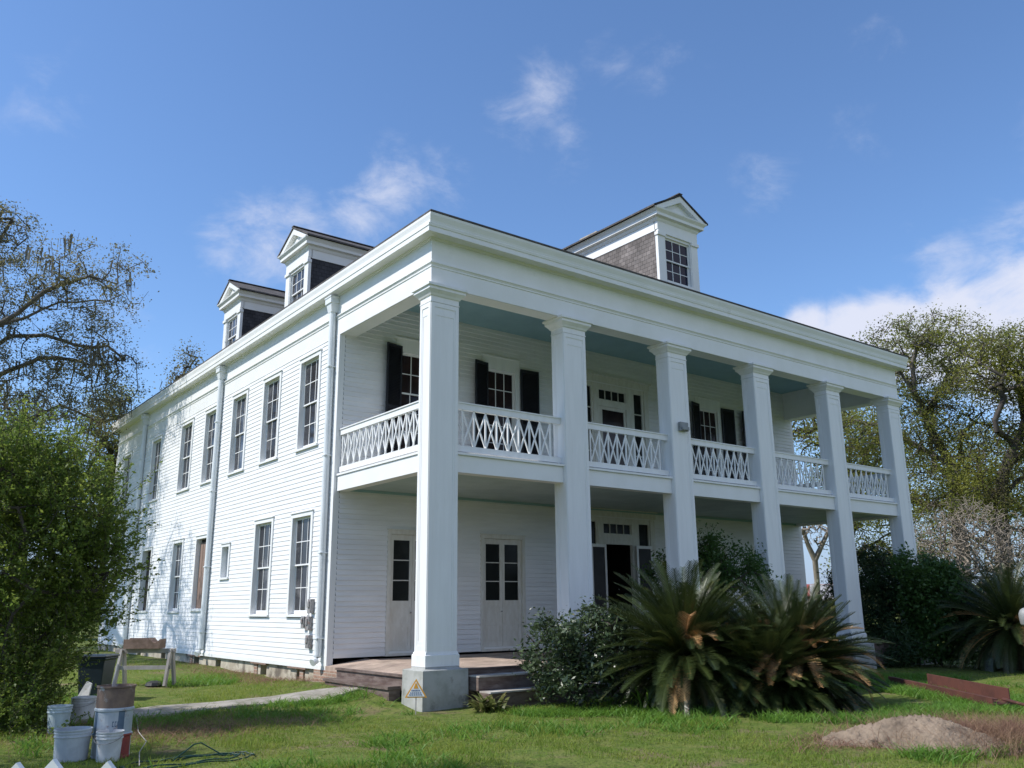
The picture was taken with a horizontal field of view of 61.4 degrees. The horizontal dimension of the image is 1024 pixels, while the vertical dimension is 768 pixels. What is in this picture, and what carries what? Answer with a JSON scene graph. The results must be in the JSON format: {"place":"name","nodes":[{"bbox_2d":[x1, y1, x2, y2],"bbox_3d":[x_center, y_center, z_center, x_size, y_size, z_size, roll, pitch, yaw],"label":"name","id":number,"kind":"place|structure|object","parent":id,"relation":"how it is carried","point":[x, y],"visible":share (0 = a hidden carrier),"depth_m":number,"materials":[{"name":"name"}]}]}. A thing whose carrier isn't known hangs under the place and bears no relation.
{"place":"outdoors","nodes":[
{"label":"outdoors","id":0,"kind":"place"},
{"bbox_2d":[69,695,96,718],"bbox_3d":[-7.639,5.774,15.356,0.454,0.394,0.458,10,-18,-36],"label":"plastic bucket","id":1,"kind":"object","parent":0,"point":[82,704],"visible":0.8,"depth_m":15.23,"materials":[{"name":"grey plastic"}]},
{"bbox_2d":[78,682,91,695],"bbox_3d":[-8.471,6.108,16.985,0.290,0.460,0.190,-1,-14,0],"label":"board offcut","id":2,"kind":"object","parent":1,"relation":"in","point":[86,690],"visible":0.36,"depth_m":17.01,"materials":[{"name":"wood"}]},
{"bbox_2d":[0,687,358,731],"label":"path","id":3,"kind":"structure","parent":0,"point":[223,704],"depth_m":17.31,"materials":[{"name":"concrete"}]},
{"bbox_2d":[0,614,1023,767],"bbox_3d":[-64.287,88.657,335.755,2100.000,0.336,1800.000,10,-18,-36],"label":"ground","id":4,"kind":"structure","parent":0,"point":[560,759],"depth_m":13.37,"materials":[{"name":"green plant"}]},
{"bbox_2d":[0,379,97,635],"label":"oak tree","id":5,"kind":"object","parent":4,"relation":"on","point":[7,404],"visible":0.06,"depth_m":57.77,"materials":[{"name":"green plant"}]},
{"bbox_2d":[47,704,72,733],"bbox_3d":[-7.261,5.372,13.814,0.374,0.420,0.372,10,-18,-36],"label":"plastic bucket","id":6,"kind":"object","parent":4,"relation":"on","point":[58,715],"visible":0.85,"depth_m":13.70,"materials":[{"name":"white plastic"}]},
{"bbox_2d":[12,758,115,767],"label":"picket fence","id":7,"kind":"object","parent":4,"relation":"on","point":[54,763],"visible":1,"depth_m":2.55,"materials":[{"name":"paint"}]},
{"bbox_2d":[53,726,92,762],"bbox_3d":[-5.886,4.820,11.534,0.474,0.400,0.471,10,-18,-36],"label":"plastic tub","id":8,"kind":"object","parent":4,"relation":"on","point":[71,743],"visible":0.94,"depth_m":11.38,"materials":[{"name":"white plastic"}]},
{"bbox_2d":[0,199,159,445],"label":"live oak","id":9,"kind":"object","parent":4,"relation":"on","point":[13,318],"visible":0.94,"depth_m":35.59,"materials":[{"name":"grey plant"}]},
{"bbox_2d":[0,384,164,737],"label":"leafy bush","id":10,"kind":"object","parent":4,"relation":"on","point":[77,542],"visible":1,"depth_m":14.72,"materials":[{"name":"green plant"}]},
{"bbox_2d":[76,654,119,695],"bbox_3d":[-8.854,6.229,18.361,0.660,0.905,0.710,-1,-14,0],"label":"wheeled bin","id":11,"kind":"object","parent":4,"relation":"on","point":[101,672],"visible":0.52,"depth_m":18.13,"materials":[{"name":"plastic"}]},
{"bbox_2d":[65,375,144,586],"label":"oak tree","id":12,"kind":"object","parent":4,"relation":"on","point":[112,448],"visible":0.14,"depth_m":65.37,"materials":[{"name":"green plant"}]},
{"bbox_2d":[94,729,124,762],"bbox_3d":[-5.399,4.844,11.531,0.374,0.380,0.378,10,-18,-36],"label":"plastic bucket","id":13,"kind":"object","parent":4,"relation":"on","point":[108,744],"visible":0.97,"depth_m":11.43,"materials":[{"name":"white plastic"}]},
{"bbox_2d":[90,683,136,758],"bbox_3d":[-5.536,4.680,11.977,0.516,0.943,0.516,10,-18,-36],"label":"bucket","id":14,"kind":"object","parent":4,"relation":"on","point":[114,708],"visible":0.75,"depth_m":11.84,"materials":[{"name":"paint"}]},
{"bbox_2d":[112,664,119,686],"bbox_3d":[-5.587,4.287,12.111,0.075,0.673,0.063,10,-18,-36],"label":"wooden stick","id":15,"kind":"object","parent":14,"relation":"in","point":[115,676],"visible":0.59,"depth_m":12.14,"materials":[{"name":"grey wood"}]},
{"bbox_2d":[136,718,146,765],"bbox_3d":[-5.771,5.449,13.430,0.125,0.010,6.071,6,-16,-23],"label":"cord","id":16,"kind":"object","parent":4,"relation":"on","point":[143,745],"visible":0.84,"depth_m":12.36,"materials":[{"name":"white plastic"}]},
{"bbox_2d":[112,648,175,686],"bbox_3d":[-8.852,6.825,20.766,1.430,0.869,0.725,-1,-14,0],"label":"sawhorse","id":17,"kind":"object","parent":4,"relation":"on","point":[167,667],"visible":0.9,"depth_m":20.80,"materials":[{"name":"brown wood"}]},
{"bbox_2d":[123,638,165,648],"bbox_3d":[-8.903,6.283,20.895,0.880,0.240,0.380,-1,-14,0],"label":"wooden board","id":18,"kind":"object","parent":17,"relation":"on","point":[142,643],"visible":1,"depth_m":20.73,"materials":[{"name":"brown wood"}]},
{"bbox_2d":[145,680,161,686],"bbox_3d":[-8.528,7.148,20.539,0.388,0.150,0.394,10,-18,-36],"label":"rubber scrap","id":19,"kind":"object","parent":4,"relation":"on","point":[155,683],"visible":0.98,"depth_m":20.41,"materials":[{"name":"black rubber"}]},
{"bbox_2d":[154,336,207,390],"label":"oak tree","id":20,"kind":"object","parent":4,"relation":"on","point":[186,365],"visible":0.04,"depth_m":62.10,"materials":[{"name":"green plant"}]},
{"bbox_2d":[116,751,254,767],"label":"garden hose","id":21,"kind":"object","parent":4,"relation":"on","point":[235,754],"visible":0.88,"depth_m":11.33,"materials":[{"name":"rubber"}]},
{"bbox_2d":[172,742,223,760],"bbox_3d":[-4.102,4.788,11.261,0.660,0.184,0.137,10,-18,-36],"label":"wire hoop","id":22,"kind":"object","parent":4,"relation":"on","point":[195,744],"visible":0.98,"depth_m":11.32,"materials":[{"name":"metal"}]},
{"bbox_2d":[405,679,426,714],"bbox_3d":[-1.809,5.940,16.239,0.420,0.740,0.042,-1,-14,0],"label":"yard sign","id":23,"kind":"object","parent":4,"relation":"on","point":[416,691],"visible":0.97,"depth_m":16.25,"materials":[{"name":"yellow plastic"}]},
{"bbox_2d":[1,661,907,763],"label":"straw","id":24,"kind":"object","parent":4,"relation":"on","point":[300,677],"visible":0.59,"depth_m":14.04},
{"bbox_2d":[463,691,512,711],"bbox_3d":[-0.458,6.026,16.494,1.092,0.402,1.194,-6,-16,22],"label":"lily plant","id":25,"kind":"object","parent":4,"relation":"on","point":[484,704],"visible":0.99,"depth_m":16.41,"materials":[{"name":"green plant"}]},
{"bbox_2d":[2,574,1022,621],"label":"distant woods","id":26,"kind":"object","parent":4,"relation":"on","point":[862,611],"depth_m":122.79,"materials":[{"name":"green plant"}]},
{"bbox_2d":[98,193,936,711],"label":"plantation house","id":27,"kind":"structure","parent":4,"relation":"on","point":[438,455],"depth_m":23.90,"materials":[{"name":"paint"}]},
{"bbox_2d":[121,450,132,511],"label":"window","id":28,"kind":"structure","parent":27,"relation":"in","point":[129,454],"depth_m":37.96,"materials":[{"name":"glass"}]},
{"bbox_2d":[145,434,162,503],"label":"window","id":29,"kind":"structure","parent":27,"relation":"in","point":[156,452],"depth_m":34.53,"materials":[{"name":"glass"}]},
{"bbox_2d":[165,538,184,612],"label":"window","id":30,"kind":"structure","parent":27,"relation":"in","point":[177,549],"depth_m":30.44,"materials":[{"name":"paint"}]},
{"bbox_2d":[174,417,194,493],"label":"window","id":31,"kind":"structure","parent":27,"relation":"in","point":[187,427],"depth_m":31.59,"materials":[{"name":"glass"}]},
{"bbox_2d":[189,533,206,610],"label":"window","id":32,"kind":"structure","parent":27,"relation":"in","point":[200,545],"depth_m":28.55,"materials":[{"name":"paint"}]},
{"bbox_2d":[198,404,216,485],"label":"window","id":33,"kind":"structure","parent":27,"relation":"in","point":[210,414],"depth_m":29.62,"materials":[{"name":"paint"}]},
{"bbox_2d":[218,542,230,579],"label":"small window","id":34,"kind":"structure","parent":27,"relation":"in","point":[225,547],"depth_m":26.71,"materials":[{"name":"paint"}]},
{"bbox_2d":[226,388,249,475],"bbox_3d":[-8.598,1.534,27.257,0.225,2.610,1.430,10,-18,-36],"label":"window","id":35,"kind":"structure","parent":27,"relation":"in","point":[239,414],"depth_m":27.48,"materials":[{"name":"paint"}]},
{"bbox_2d":[247,516,274,616],"bbox_3d":[-6.969,5.126,24.185,0.225,2.695,1.450,10,-18,-36],"label":"window","id":36,"kind":"structure","parent":27,"relation":"in","point":[261,570],"depth_m":24.39,"materials":[{"name":"glass"}]},
{"bbox_2d":[257,370,282,465],"bbox_3d":[-7.019,1.005,25.255,0.225,2.610,1.420,10,-18,-36],"label":"window","id":37,"kind":"structure","parent":27,"relation":"in","point":[272,384],"depth_m":25.46,"materials":[{"name":"paint"}]},
{"bbox_2d":[284,509,313,616],"bbox_3d":[-5.404,4.621,22.197,0.225,2.655,1.410,10,-18,-36],"label":"window","id":38,"kind":"structure","parent":27,"relation":"in","point":[301,530],"depth_m":22.38,"materials":[{"name":"glass"}]},
{"bbox_2d":[293,348,322,452],"bbox_3d":[-5.422,0.469,23.229,0.225,2.610,1.410,10,-18,-36],"label":"window","id":39,"kind":"structure","parent":27,"relation":"in","point":[308,408],"depth_m":23.42,"materials":[{"name":"paint"}]},
{"bbox_2d":[385,529,415,655],"bbox_3d":[-2.549,5.293,21.993,1.570,3.095,0.170,10,-18,-36],"label":"french door","id":40,"kind":"structure","parent":27,"relation":"in","point":[401,553],"depth_m":21.82,"materials":[{"name":"paint"}]},
{"bbox_2d":[384,336,419,452],"bbox_3d":[-2.737,0.583,23.101,1.726,3.675,0.331,12,-19,-41],"label":"gallery window","id":41,"kind":"structure","parent":27,"relation":"in","point":[402,366],"depth_m":23.06,"materials":[{"name":"paint"}]},
{"bbox_2d":[478,533,526,651],"bbox_3d":[-0.258,5.706,23.690,1.570,3.095,0.170,10,-18,-36],"label":"french door","id":42,"kind":"structure","parent":27,"relation":"in","point":[503,578],"depth_m":23.72,"materials":[{"name":"paint"}]},
{"bbox_2d":[475,353,539,460],"bbox_3d":[-0.179,1.052,24.929,2.376,3.725,0.373,10,-18,-36],"label":"gallery window","id":43,"kind":"structure","parent":27,"relation":"in","point":[497,384],"depth_m":25.16,"materials":[{"name":"paint"}]},
{"bbox_2d":[697,544,730,622],"bbox_3d":[6.795,6.976,28.916,1.570,3.095,0.170,10,-18,-36],"label":"french door","id":44,"kind":"structure","parent":27,"relation":"in","point":[725,552],"depth_m":29.26,"materials":[{"name":"paint"}]},
{"bbox_2d":[691,396,738,484],"bbox_3d":[7.081,2.359,30.308,2.376,3.725,0.373,10,-18,-36],"label":"gallery window","id":45,"kind":"structure","parent":27,"relation":"in","point":[706,417],"depth_m":30.58,"materials":[{"name":"paint"}]},
{"bbox_2d":[742,411,747,485],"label":"gallery window","id":46,"kind":"structure","parent":27,"relation":"in","point":[743,421],"depth_m":31.29,"materials":[{"name":"paint"}]},
{"bbox_2d":[509,589,645,707],"bbox_3d":[1.308,5.213,17.078,2.834,2.247,2.233,10,-18,-36],"label":"glossy shrub","id":47,"kind":"object","parent":4,"relation":"on","point":[575,654],"visible":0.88,"depth_m":16.71,"materials":[{"name":"green plant"}]},
{"bbox_2d":[579,558,788,716],"bbox_3d":[3.325,5.224,16.868,4.040,3.689,3.920,10,-18,-36],"label":"sago palm","id":48,"kind":"object","parent":4,"relation":"on","point":[675,663],"visible":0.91,"depth_m":16.26,"materials":[{"name":"green plant"}]},
{"bbox_2d":[631,520,781,645],"bbox_3d":[5.400,5.812,23.403,3.867,4.150,2.897,10,-18,-36],"label":"tall shrub","id":49,"kind":"object","parent":4,"relation":"on","point":[730,572],"visible":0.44,"depth_m":23.39,"materials":[{"name":"green plant"}]},
{"bbox_2d":[695,594,860,717],"bbox_3d":[4.938,5.570,16.488,3.372,3.069,3.480,10,-18,-36],"label":"sago palm","id":50,"kind":"object","parent":4,"relation":"on","point":[775,654],"visible":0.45,"depth_m":15.85,"materials":[{"name":"green plant"}]},
{"bbox_2d":[714,573,896,715],"bbox_3d":[5.586,5.507,16.940,3.863,3.563,3.843,10,-18,-36],"label":"sago palm","id":51,"kind":"object","parent":4,"relation":"on","point":[776,602],"visible":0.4,"depth_m":16.34,"materials":[{"name":"green plant"}]},
{"bbox_2d":[801,524,828,594],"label":"bare tree","id":52,"kind":"object","parent":4,"relation":"on","point":[815,556],"visible":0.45,"depth_m":57.86,"materials":[{"name":"grey plant"}]},
{"bbox_2d":[810,584,836,618],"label":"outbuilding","id":53,"kind":"structure","parent":4,"relation":"on","point":[821,587],"depth_m":83.84,"materials":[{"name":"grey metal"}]},
{"bbox_2d":[792,406,934,577],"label":"live oak","id":54,"kind":"object","parent":4,"relation":"on","point":[808,433],"visible":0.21,"depth_m":61.51,"materials":[{"name":"green plant"}]},
{"bbox_2d":[816,540,926,667],"bbox_3d":[11.958,7.061,28.177,4.774,4.118,4.166,10,-18,-36],"label":"dark shrub","id":55,"kind":"object","parent":4,"relation":"on","point":[874,578],"visible":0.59,"depth_m":27.89,"materials":[{"name":"green plant"}]},
{"bbox_2d":[753,703,1023,763],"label":"dry stalks","id":56,"kind":"object","parent":4,"relation":"on","point":[1001,728],"visible":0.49,"depth_m":11.77,"materials":[{"name":"brown plant"}]},
{"bbox_2d":[800,298,1022,588],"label":"live oak","id":57,"kind":"object","parent":4,"relation":"on","point":[928,418],"visible":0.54,"depth_m":45.51,"materials":[{"name":"green plant"}]},
{"bbox_2d":[811,714,1022,756],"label":"dirt mound","id":58,"kind":"object","parent":4,"relation":"on","point":[863,733],"visible":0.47,"depth_m":11.80,"materials":[{"name":"brown soil"}]},
{"bbox_2d":[884,541,988,666],"bbox_3d":[13.283,6.855,27.044,3.496,3.847,2.969,10,-18,-36],"label":"dark shrub","id":59,"kind":"object","parent":4,"relation":"on","point":[928,580],"visible":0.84,"depth_m":26.69,"materials":[{"name":"green plant"}]},
{"bbox_2d":[888,673,1015,706],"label":"steel beam","id":60,"kind":"structure","parent":4,"relation":"on","point":[988,694],"depth_m":17.64,"materials":[{"name":"brown metal"}]},
{"bbox_2d":[1002,698,1023,705],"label":"steel bar","id":61,"kind":"object","parent":60,"relation":"attached to","point":[1012,701],"visible":1,"depth_m":15.79,"materials":[{"name":"brown metal"}]},
{"bbox_2d":[889,418,1023,586],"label":"live oak","id":62,"kind":"object","parent":4,"relation":"on","point":[947,539],"visible":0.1,"depth_m":69.75,"materials":[{"name":"green plant"}]},
{"bbox_2d":[913,494,1023,604],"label":"bare shrub","id":63,"kind":"object","parent":4,"relation":"on","point":[997,548],"visible":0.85,"depth_m":35.72,"materials":[{"name":"grey plant"}]},
{"bbox_2d":[928,318,1023,580],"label":"live oak","id":64,"kind":"object","parent":4,"relation":"on","point":[998,492],"visible":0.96,"depth_m":41.82,"materials":[{"name":"green plant"}]},
{"bbox_2d":[930,549,1023,673],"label":"sago palm","id":65,"kind":"object","parent":4,"relation":"on","point":[1002,637],"visible":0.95,"depth_m":24.99,"materials":[{"name":"green plant"}]},
{"bbox_2d":[1018,608,1023,625],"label":"yard lamp","id":66,"kind":"object","parent":4,"relation":"on","point":[1021,615],"visible":1,"depth_m":20.96,"materials":[{"name":"white glass"}]},
{"bbox_2d":[0,0,1023,584],"label":"sky","id":67,"kind":"structure","parent":0,"point":[847,164],"materials":[{"name":"blue"}]},
{"bbox_2d":[627,686,663,709],"bbox_3d":[2.547,5.816,16.196,1.030,0.602,1.117,-5,-15,17],"label":"lily plant","id":68,"kind":"object","parent":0,"point":[639,699],"visible":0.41,"depth_m":16.20,"materials":[{"name":"green plant"}]}
]}

